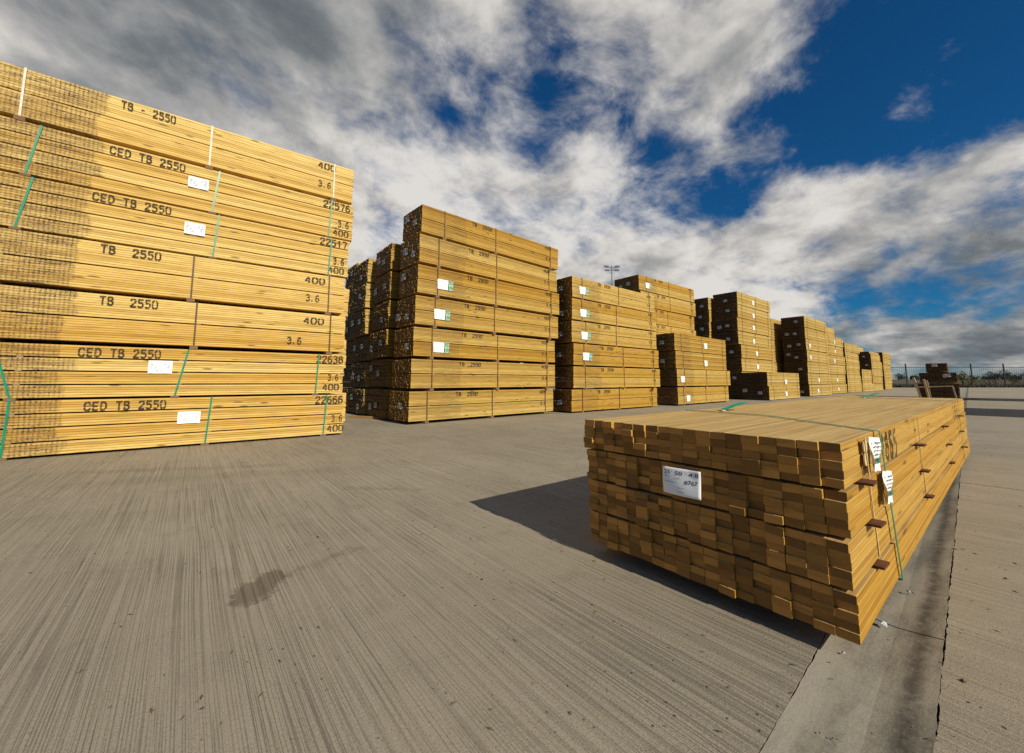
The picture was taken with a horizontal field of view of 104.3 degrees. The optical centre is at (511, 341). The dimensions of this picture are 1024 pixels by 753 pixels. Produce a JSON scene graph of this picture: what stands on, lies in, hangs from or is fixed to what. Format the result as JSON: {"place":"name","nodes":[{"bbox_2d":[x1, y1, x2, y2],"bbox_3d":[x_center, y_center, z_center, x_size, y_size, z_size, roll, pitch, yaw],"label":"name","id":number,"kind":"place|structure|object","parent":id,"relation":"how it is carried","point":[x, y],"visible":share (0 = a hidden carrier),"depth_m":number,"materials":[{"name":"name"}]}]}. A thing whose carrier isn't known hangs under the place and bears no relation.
{"place":"outdoors","nodes":[
{"label":"outdoors","id":0,"kind":"place"},
{"bbox_2d":[347,285,354,305],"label":"timber pack","id":1,"kind":"object","parent":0,"point":[351,289],"visible":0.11,"depth_m":10.85,"materials":[{"name":"brown wood"}]},
{"bbox_2d":[345,263,360,287],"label":"timber pack","id":2,"kind":"object","parent":1,"relation":"on","point":[349,278],"visible":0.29,"depth_m":11.03,"materials":[{"name":"brown wood"}]},
{"bbox_2d":[0,387,964,752],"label":"yard","id":3,"kind":"structure","parent":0,"point":[274,575],"depth_m":1.27,"materials":[{"name":"concrete"}]},
{"bbox_2d":[0,393,344,460],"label":"timber pack","id":4,"kind":"object","parent":3,"relation":"on","point":[45,426],"visible":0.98,"depth_m":4.34,"materials":[{"name":"brown wood"}]},
{"bbox_2d":[0,342,344,400],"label":"timber pack","id":5,"kind":"object","parent":4,"relation":"on","point":[39,363],"visible":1,"depth_m":4.37,"materials":[{"name":"brown wood"}]},
{"bbox_2d":[0,285,345,354],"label":"timber pack","id":6,"kind":"object","parent":5,"relation":"on","point":[40,316],"visible":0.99,"depth_m":4.41,"materials":[{"name":"brown wood"}]},
{"bbox_2d":[0,227,344,315],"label":"timber pack","id":7,"kind":"object","parent":6,"relation":"on","point":[37,260],"visible":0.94,"depth_m":4.42,"materials":[{"name":"brown wood"}]},
{"bbox_2d":[0,171,349,278],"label":"timber pack","id":8,"kind":"object","parent":7,"relation":"on","point":[32,204],"visible":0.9,"depth_m":4.45,"materials":[{"name":"brown wood"}]},
{"bbox_2d":[0,115,353,242],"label":"timber pack","id":9,"kind":"object","parent":8,"relation":"on","point":[39,151],"visible":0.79,"depth_m":4.50,"materials":[{"name":"brown wood"}]},
{"bbox_2d":[0,61,353,204],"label":"timber pack","id":10,"kind":"object","parent":9,"relation":"on","point":[31,96],"visible":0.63,"depth_m":4.53,"materials":[{"name":"brown wood"}]},
{"bbox_2d":[332,393,345,420],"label":"timber pack","id":11,"kind":"object","parent":3,"relation":"on","point":[344,401],"visible":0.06,"depth_m":7.04,"materials":[{"name":"brown wood"}]},
{"bbox_2d":[31,381,339,387],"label":"timber pack","id":12,"kind":"object","parent":11,"relation":"on","point":[160,381],"visible":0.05,"depth_m":5.53,"materials":[{"name":"brown wood"}]},
{"bbox_2d":[342,388,354,411],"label":"timber pack","id":13,"kind":"object","parent":3,"relation":"on","point":[346,391],"visible":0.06,"depth_m":9.17,"materials":[{"name":"brown wood"}]},
{"bbox_2d":[338,365,367,387],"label":"timber pack","id":14,"kind":"object","parent":13,"relation":"on","point":[346,382],"visible":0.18,"depth_m":9.48,"materials":[{"name":"brown wood"}]},
{"bbox_2d":[345,341,363,364],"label":"timber pack","id":15,"kind":"object","parent":14,"relation":"on","point":[349,353],"visible":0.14,"depth_m":9.40,"materials":[{"name":"brown wood"}]},
{"bbox_2d":[344,319,356,341],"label":"timber pack","id":16,"kind":"object","parent":15,"relation":"on","point":[348,338],"visible":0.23,"depth_m":9.59,"materials":[{"name":"brown wood"}]},
{"bbox_2d":[348,387,473,413],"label":"timber pack","id":17,"kind":"object","parent":3,"relation":"on","point":[358,401],"visible":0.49,"depth_m":8.55,"materials":[{"name":"brown wood"}]},
{"bbox_2d":[349,362,389,388],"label":"timber pack","id":18,"kind":"object","parent":17,"relation":"on","point":[360,375],"visible":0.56,"depth_m":8.63,"materials":[{"name":"brown wood"}]},
{"bbox_2d":[352,336,384,361],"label":"timber pack","id":19,"kind":"object","parent":18,"relation":"on","point":[361,347],"visible":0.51,"depth_m":8.72,"materials":[{"name":"brown wood"}]},
{"bbox_2d":[350,309,377,337],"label":"timber pack","id":20,"kind":"object","parent":19,"relation":"on","point":[361,324],"visible":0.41,"depth_m":8.64,"materials":[{"name":"brown wood"}]},
{"bbox_2d":[351,283,376,312],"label":"timber pack","id":21,"kind":"object","parent":20,"relation":"on","point":[363,297],"visible":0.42,"depth_m":8.65,"materials":[{"name":"brown wood"}]},
{"bbox_2d":[353,258,377,288],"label":"timber pack","id":22,"kind":"object","parent":21,"relation":"on","point":[364,272],"visible":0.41,"depth_m":8.72,"materials":[{"name":"brown wood"}]},
{"bbox_2d":[367,387,521,416],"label":"timber pack","id":23,"kind":"object","parent":3,"relation":"on","point":[378,405],"visible":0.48,"depth_m":7.80,"materials":[{"name":"brown wood"}]},
{"bbox_2d":[369,359,527,388],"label":"timber pack","id":24,"kind":"object","parent":23,"relation":"on","point":[383,368],"visible":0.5,"depth_m":7.81,"materials":[{"name":"brown wood"}]},
{"bbox_2d":[369,329,513,362],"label":"timber pack","id":25,"kind":"object","parent":24,"relation":"on","point":[382,343],"visible":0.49,"depth_m":7.84,"materials":[{"name":"brown wood"}]},
{"bbox_2d":[372,300,403,330],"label":"timber pack","id":26,"kind":"object","parent":25,"relation":"on","point":[384,314],"visible":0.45,"depth_m":7.88,"materials":[{"name":"brown wood"}]},
{"bbox_2d":[374,271,401,304],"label":"timber pack","id":27,"kind":"object","parent":26,"relation":"on","point":[387,285],"visible":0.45,"depth_m":7.91,"materials":[{"name":"brown wood"}]},
{"bbox_2d":[375,243,403,277],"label":"timber pack","id":28,"kind":"object","parent":27,"relation":"on","point":[388,258],"visible":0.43,"depth_m":7.95,"materials":[{"name":"brown wood"}]},
{"bbox_2d":[389,388,552,423],"bbox_3d":[-0.644,1.275,8.147,3.698,0.559,0.740,5,-8,-43],"label":"timber pack","id":29,"kind":"object","parent":3,"relation":"on","point":[423,407],"visible":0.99,"depth_m":7.46,"materials":[{"name":"beige wood"}]},
{"bbox_2d":[391,359,554,390],"bbox_3d":[-0.601,0.724,8.220,3.672,0.559,0.740,5,-8,-42],"label":"timber pack","id":30,"kind":"object","parent":29,"relation":"on","point":[420,375],"visible":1,"depth_m":7.55,"materials":[{"name":"beige wood"}]},
{"bbox_2d":[394,327,554,363],"bbox_3d":[-0.597,0.173,8.287,3.703,0.559,0.750,5,-8,-43],"label":"timber pack","id":31,"kind":"object","parent":30,"relation":"on","point":[421,343],"visible":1,"depth_m":7.63,"materials":[{"name":"beige wood"}]},
{"bbox_2d":[396,295,557,339],"bbox_3d":[-0.545,-0.380,8.329,3.705,0.559,0.750,5,-8,-41],"label":"timber pack","id":32,"kind":"object","parent":31,"relation":"on","point":[425,312],"visible":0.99,"depth_m":7.68,"materials":[{"name":"beige wood"}]},
{"bbox_2d":[399,264,558,315],"bbox_3d":[-0.511,-0.932,8.393,3.703,0.559,0.750,5,-8,-41],"label":"timber pack","id":33,"kind":"object","parent":32,"relation":"on","point":[424,280],"visible":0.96,"depth_m":7.75,"materials":[{"name":"beige wood"}]},
{"bbox_2d":[400,234,556,292],"bbox_3d":[-0.536,-1.480,8.491,3.702,0.559,0.740,5,-8,-42],"label":"timber pack","id":34,"kind":"object","parent":33,"relation":"on","point":[426,250],"visible":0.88,"depth_m":7.79,"materials":[{"name":"beige wood"}]},
{"bbox_2d":[402,204,557,270],"bbox_3d":[-0.503,-2.029,8.575,3.702,0.559,0.740,5,-8,-42],"label":"timber pack","id":35,"kind":"object","parent":34,"relation":"on","point":[435,223],"visible":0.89,"depth_m":7.90,"materials":[{"name":"beige wood"}]},
{"bbox_2d":[0,415,1021,750],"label":"grit","id":36,"kind":"object","parent":3,"relation":"on","point":[514,639],"visible":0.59,"depth_m":1.09,"materials":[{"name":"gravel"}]},
{"bbox_2d":[552,388,656,412],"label":"timber pack","id":37,"kind":"object","parent":3,"relation":"on","point":[576,400],"visible":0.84,"depth_m":9.84,"materials":[{"name":"beige wood"}]},
{"bbox_2d":[548,366,659,388],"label":"timber pack","id":38,"kind":"object","parent":37,"relation":"on","point":[572,377],"visible":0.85,"depth_m":9.95,"materials":[{"name":"beige wood"}]},
{"bbox_2d":[548,343,658,368],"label":"timber pack","id":39,"kind":"object","parent":38,"relation":"on","point":[577,355],"visible":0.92,"depth_m":9.95,"materials":[{"name":"beige wood"}]},
{"bbox_2d":[549,320,656,349],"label":"timber pack","id":40,"kind":"object","parent":39,"relation":"on","point":[576,332],"visible":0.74,"depth_m":10.03,"materials":[{"name":"beige wood"}]},
{"bbox_2d":[553,298,655,331],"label":"timber pack","id":41,"kind":"object","parent":40,"relation":"on","point":[574,309],"visible":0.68,"depth_m":10.10,"materials":[{"name":"beige wood"}]},
{"bbox_2d":[556,276,654,312],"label":"timber pack","id":42,"kind":"object","parent":41,"relation":"on","point":[581,289],"visible":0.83,"depth_m":10.15,"materials":[{"name":"beige wood"}]},
{"bbox_2d":[656,386,728,405],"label":"timber pack","id":43,"kind":"object","parent":3,"relation":"on","point":[682,396],"visible":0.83,"depth_m":12.38,"materials":[{"name":"beige wood"}]},
{"bbox_2d":[659,369,730,386],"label":"timber pack","id":44,"kind":"object","parent":43,"relation":"on","point":[684,378],"visible":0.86,"depth_m":12.56,"materials":[{"name":"beige wood"}]},
{"bbox_2d":[654,351,726,370],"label":"timber pack","id":45,"kind":"object","parent":44,"relation":"on","point":[682,360],"visible":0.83,"depth_m":12.54,"materials":[{"name":"beige wood"}]},
{"bbox_2d":[654,333,725,354],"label":"timber pack","id":46,"kind":"object","parent":45,"relation":"on","point":[680,342],"visible":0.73,"depth_m":12.52,"materials":[{"name":"beige wood"}]},
{"bbox_2d":[726,385,744,398],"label":"timber pack","id":47,"kind":"object","parent":3,"relation":"on","point":[735,392],"visible":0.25,"depth_m":16.26,"materials":[{"name":"brown wood"}]},
{"bbox_2d":[727,372,748,384],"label":"timber pack","id":48,"kind":"object","parent":47,"relation":"on","point":[734,378],"visible":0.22,"depth_m":16.32,"materials":[{"name":"brown wood"}]},
{"bbox_2d":[724,358,774,371],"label":"timber pack","id":49,"kind":"object","parent":48,"relation":"on","point":[742,365],"visible":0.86,"depth_m":16.68,"materials":[{"name":"brown wood"}]},
{"bbox_2d":[723,345,773,360],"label":"timber pack","id":50,"kind":"object","parent":49,"relation":"on","point":[744,352],"visible":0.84,"depth_m":16.80,"materials":[{"name":"brown wood"}]},
{"bbox_2d":[713,331,770,347],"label":"timber pack","id":51,"kind":"object","parent":50,"relation":"on","point":[739,338],"visible":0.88,"depth_m":16.78,"materials":[{"name":"brown wood"}]},
{"bbox_2d":[713,317,770,336],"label":"timber pack","id":52,"kind":"object","parent":51,"relation":"on","point":[737,324],"visible":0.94,"depth_m":16.84,"materials":[{"name":"brown wood"}]},
{"bbox_2d":[713,304,769,324],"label":"timber pack","id":53,"kind":"object","parent":52,"relation":"on","point":[735,311],"visible":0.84,"depth_m":16.93,"materials":[{"name":"brown wood"}]},
{"bbox_2d":[713,291,769,312],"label":"timber pack","id":54,"kind":"object","parent":53,"relation":"on","point":[735,298],"visible":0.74,"depth_m":17.03,"materials":[{"name":"brown wood"}]},
{"bbox_2d":[741,385,799,399],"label":"timber pack","id":55,"kind":"object","parent":3,"relation":"on","point":[766,392],"visible":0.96,"depth_m":15.61,"materials":[{"name":"brown wood"}]},
{"bbox_2d":[740,372,798,386],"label":"timber pack","id":56,"kind":"object","parent":55,"relation":"on","point":[771,379],"visible":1,"depth_m":15.65,"materials":[{"name":"brown wood"}]},
{"bbox_2d":[584,393,969,644],"bbox_3d":[2.400,0.711,2.808,4.623,0.610,0.936,5,-7,-39],"label":"timber pack","id":57,"kind":"object","parent":3,"relation":"on","point":[819,513],"visible":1,"depth_m":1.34,"materials":[{"name":"brown wood"}]},
{"bbox_2d":[798,384,831,396],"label":"timber pack","id":58,"kind":"object","parent":3,"relation":"on","point":[813,390],"visible":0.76,"depth_m":19.45,"materials":[{"name":"brown wood"}]},
{"bbox_2d":[794,373,829,384],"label":"timber pack","id":59,"kind":"object","parent":58,"relation":"on","point":[811,379],"visible":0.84,"depth_m":19.52,"materials":[{"name":"brown wood"}]},
{"bbox_2d":[784,362,829,373],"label":"timber pack","id":60,"kind":"object","parent":59,"relation":"on","point":[806,367],"visible":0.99,"depth_m":19.59,"materials":[{"name":"brown wood"}]},
{"bbox_2d":[784,350,827,362],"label":"timber pack","id":61,"kind":"object","parent":60,"relation":"on","point":[805,356],"visible":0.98,"depth_m":19.66,"materials":[{"name":"brown wood"}]},
{"bbox_2d":[782,339,828,352],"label":"timber pack","id":62,"kind":"object","parent":61,"relation":"on","point":[804,344],"visible":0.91,"depth_m":19.70,"materials":[{"name":"brown wood"}]},
{"bbox_2d":[781,327,826,342],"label":"timber pack","id":63,"kind":"object","parent":62,"relation":"on","point":[800,333],"visible":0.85,"depth_m":19.74,"materials":[{"name":"brown wood"}]},
{"bbox_2d":[781,316,825,331],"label":"timber pack","id":64,"kind":"object","parent":63,"relation":"on","point":[800,322],"visible":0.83,"depth_m":19.77,"materials":[{"name":"brown wood"}]},
{"bbox_2d":[830,384,846,393],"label":"timber pack","id":65,"kind":"object","parent":3,"relation":"on","point":[838,388],"visible":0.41,"depth_m":23.34,"materials":[{"name":"brown wood"}]},
{"bbox_2d":[827,374,845,383],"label":"timber pack","id":66,"kind":"object","parent":65,"relation":"on","point":[837,379],"visible":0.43,"depth_m":23.29,"materials":[{"name":"brown wood"}]},
{"bbox_2d":[828,365,845,374],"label":"timber pack","id":67,"kind":"object","parent":66,"relation":"on","point":[836,370],"visible":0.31,"depth_m":23.38,"materials":[{"name":"brown wood"}]},
{"bbox_2d":[827,355,845,365],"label":"timber pack","id":68,"kind":"object","parent":67,"relation":"on","point":[836,360],"visible":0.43,"depth_m":23.36,"materials":[{"name":"brown wood"}]},
{"bbox_2d":[828,345,842,356],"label":"timber pack","id":69,"kind":"object","parent":68,"relation":"on","point":[835,351],"visible":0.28,"depth_m":23.46,"materials":[{"name":"brown wood"}]},
{"bbox_2d":[826,335,842,347],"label":"timber pack","id":70,"kind":"object","parent":69,"relation":"on","point":[834,341],"visible":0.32,"depth_m":23.46,"materials":[{"name":"brown wood"}]},
{"bbox_2d":[846,384,862,392],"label":"timber pack","id":71,"kind":"object","parent":3,"relation":"on","point":[853,388],"visible":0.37,"depth_m":25.72,"materials":[{"name":"brown wood"}]},
{"bbox_2d":[845,376,860,383],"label":"timber pack","id":72,"kind":"object","parent":71,"relation":"on","point":[852,379],"visible":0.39,"depth_m":25.78,"materials":[{"name":"brown wood"}]},
{"bbox_2d":[845,368,859,375],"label":"timber pack","id":73,"kind":"object","parent":72,"relation":"on","point":[852,371],"visible":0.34,"depth_m":25.78,"materials":[{"name":"brown wood"}]},
{"bbox_2d":[845,359,859,368],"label":"timber pack","id":74,"kind":"object","parent":73,"relation":"on","point":[853,364],"visible":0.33,"depth_m":25.91,"materials":[{"name":"brown wood"}]},
{"bbox_2d":[843,351,858,360],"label":"timber pack","id":75,"kind":"object","parent":74,"relation":"on","point":[850,356],"visible":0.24,"depth_m":25.96,"materials":[{"name":"brown wood"}]},
{"bbox_2d":[843,343,858,353],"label":"timber pack","id":76,"kind":"object","parent":75,"relation":"on","point":[850,348],"visible":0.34,"depth_m":25.99,"materials":[{"name":"brown wood"}]},
{"bbox_2d":[912,378,956,397],"bbox_3d":[14.995,1.728,14.114,0.128,0.872,1.069,5,-7,-39],"label":"timber trestle","id":77,"kind":"object","parent":3,"relation":"on","point":[925,386],"visible":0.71,"depth_m":14.26,"materials":[{"name":"wood"}]},
{"bbox_2d":[918,383,960,397],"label":"timber pack","id":78,"kind":"object","parent":3,"relation":"on","point":[942,392],"visible":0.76,"depth_m":14.98,"materials":[{"name":"brown wood"}]},
{"bbox_2d":[919,373,957,382],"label":"timber pack","id":79,"kind":"object","parent":78,"relation":"on","point":[941,377],"visible":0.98,"depth_m":15.08,"materials":[{"name":"brown wood"}]},
{"bbox_2d":[925,363,947,372],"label":"timber pack","id":80,"kind":"object","parent":79,"relation":"on","point":[936,367],"visible":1,"depth_m":15.12,"materials":[{"name":"brown wood"}]},
{"bbox_2d":[890,364,1023,387],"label":"palisade fence","id":81,"kind":"object","parent":3,"relation":"on","point":[971,371],"visible":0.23,"depth_m":46.31,"materials":[{"name":"metal"}]},
{"bbox_2d":[892,382,1023,387],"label":"verge grass","id":82,"kind":"structure","parent":3,"relation":"on","point":[979,386],"depth_m":46.69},
{"bbox_2d":[0,379,1023,386],"bbox_3d":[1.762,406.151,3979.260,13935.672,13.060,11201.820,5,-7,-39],"label":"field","id":83,"kind":"structure","parent":0,"point":[896,381],"depth_m":137.47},
{"bbox_2d":[0,0,1023,378],"label":"sky","id":84,"kind":"structure","parent":0,"point":[854,167],"materials":[{"name":"blue"}]},
{"bbox_2d":[652,325,695,335],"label":"timber pack","id":85,"kind":"object","parent":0,"point":[660,329],"visible":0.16,"depth_m":14.14,"materials":[{"name":"beige wood"}]},
{"bbox_2d":[653,309,693,329],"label":"timber pack","id":86,"kind":"object","parent":85,"relation":"on","point":[668,319],"visible":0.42,"depth_m":14.34,"materials":[{"name":"beige wood"}]},
{"bbox_2d":[636,291,695,316],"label":"timber pack","id":87,"kind":"object","parent":86,"relation":"on","point":[668,304],"visible":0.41,"depth_m":14.33,"materials":[{"name":"beige wood"}]},
{"bbox_2d":[614,274,693,302],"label":"timber pack","id":88,"kind":"object","parent":87,"relation":"on","point":[638,282],"visible":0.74,"depth_m":13.76,"materials":[{"name":"beige wood"}]},
{"bbox_2d":[699,335,713,338],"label":"timber pack","id":89,"kind":"object","parent":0,"point":[709,336],"visible":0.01,"depth_m":17.06,"materials":[{"name":"brown wood"}]},
{"bbox_2d":[694,322,714,335],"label":"timber pack","id":90,"kind":"object","parent":89,"relation":"on","point":[706,328],"visible":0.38,"depth_m":17.17,"materials":[{"name":"brown wood"}]},
{"bbox_2d":[694,310,713,323],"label":"timber pack","id":91,"kind":"object","parent":90,"relation":"on","point":[704,316],"visible":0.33,"depth_m":17.26,"materials":[{"name":"brown wood"}]},
{"bbox_2d":[694,297,714,310],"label":"timber pack","id":92,"kind":"object","parent":91,"relation":"on","point":[702,304],"visible":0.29,"depth_m":17.28,"materials":[{"name":"brown wood"}]},
{"bbox_2d":[773,362,784,372],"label":"timber pack","id":93,"kind":"object","parent":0,"point":[779,367],"visible":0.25,"depth_m":20.25,"materials":[{"name":"brown wood"}]},
{"bbox_2d":[772,352,784,362],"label":"timber pack","id":94,"kind":"object","parent":93,"relation":"on","point":[778,357],"visible":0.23,"depth_m":20.45,"materials":[{"name":"brown wood"}]},
{"bbox_2d":[769,340,783,352],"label":"timber pack","id":95,"kind":"object","parent":94,"relation":"on","point":[776,346],"visible":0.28,"depth_m":20.35,"materials":[{"name":"brown wood"}]},
{"bbox_2d":[868,376,882,383],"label":"timber pack","id":96,"kind":"object","parent":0,"point":[875,379],"visible":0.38,"depth_m":30.29,"materials":[{"name":"brown wood"}]},
{"bbox_2d":[864,369,882,375],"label":"timber pack","id":97,"kind":"object","parent":96,"relation":"on","point":[876,372],"visible":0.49,"depth_m":30.20,"materials":[{"name":"brown wood"}]},
{"bbox_2d":[859,361,881,368],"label":"timber pack","id":98,"kind":"object","parent":97,"relation":"on","point":[869,365],"visible":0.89,"depth_m":29.84,"materials":[{"name":"brown wood"}]},
{"bbox_2d":[858,354,879,361],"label":"timber pack","id":99,"kind":"object","parent":98,"relation":"on","point":[869,357],"visible":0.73,"depth_m":29.82,"materials":[{"name":"brown wood"}]},
{"bbox_2d":[937,484,959,725],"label":"ground","id":100,"kind":"structure","parent":0,"point":[946,634],"depth_m":1.13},
{"bbox_2d":[760,620,944,752],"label":"drain strip","id":101,"kind":"object","parent":100,"relation":"on","point":[869,693],"visible":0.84,"depth_m":0.93,"materials":[{"name":"concrete"}]},
{"bbox_2d":[875,482,958,643],"bbox_3d":[2.163,0.958,2.090,2.679,0.025,0.231,5,-8,-41],"label":"drain strip","id":102,"kind":"object","parent":100,"relation":"on","point":[926,581],"visible":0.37,"depth_m":1.46,"materials":[{"name":"concrete"}]},
{"bbox_2d":[933,483,1023,752],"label":"yard","id":103,"kind":"structure","parent":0,"point":[983,659],"depth_m":1.17,"materials":[{"name":"concrete"}]},
{"bbox_2d":[960,424,1023,490],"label":"yard","id":104,"kind":"structure","parent":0,"point":[1004,468],"depth_m":3.83,"materials":[{"name":"concrete"}]},
{"bbox_2d":[966,387,1023,426],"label":"yard","id":105,"kind":"structure","parent":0,"point":[998,406],"depth_m":11.56,"materials":[{"name":"concrete"}]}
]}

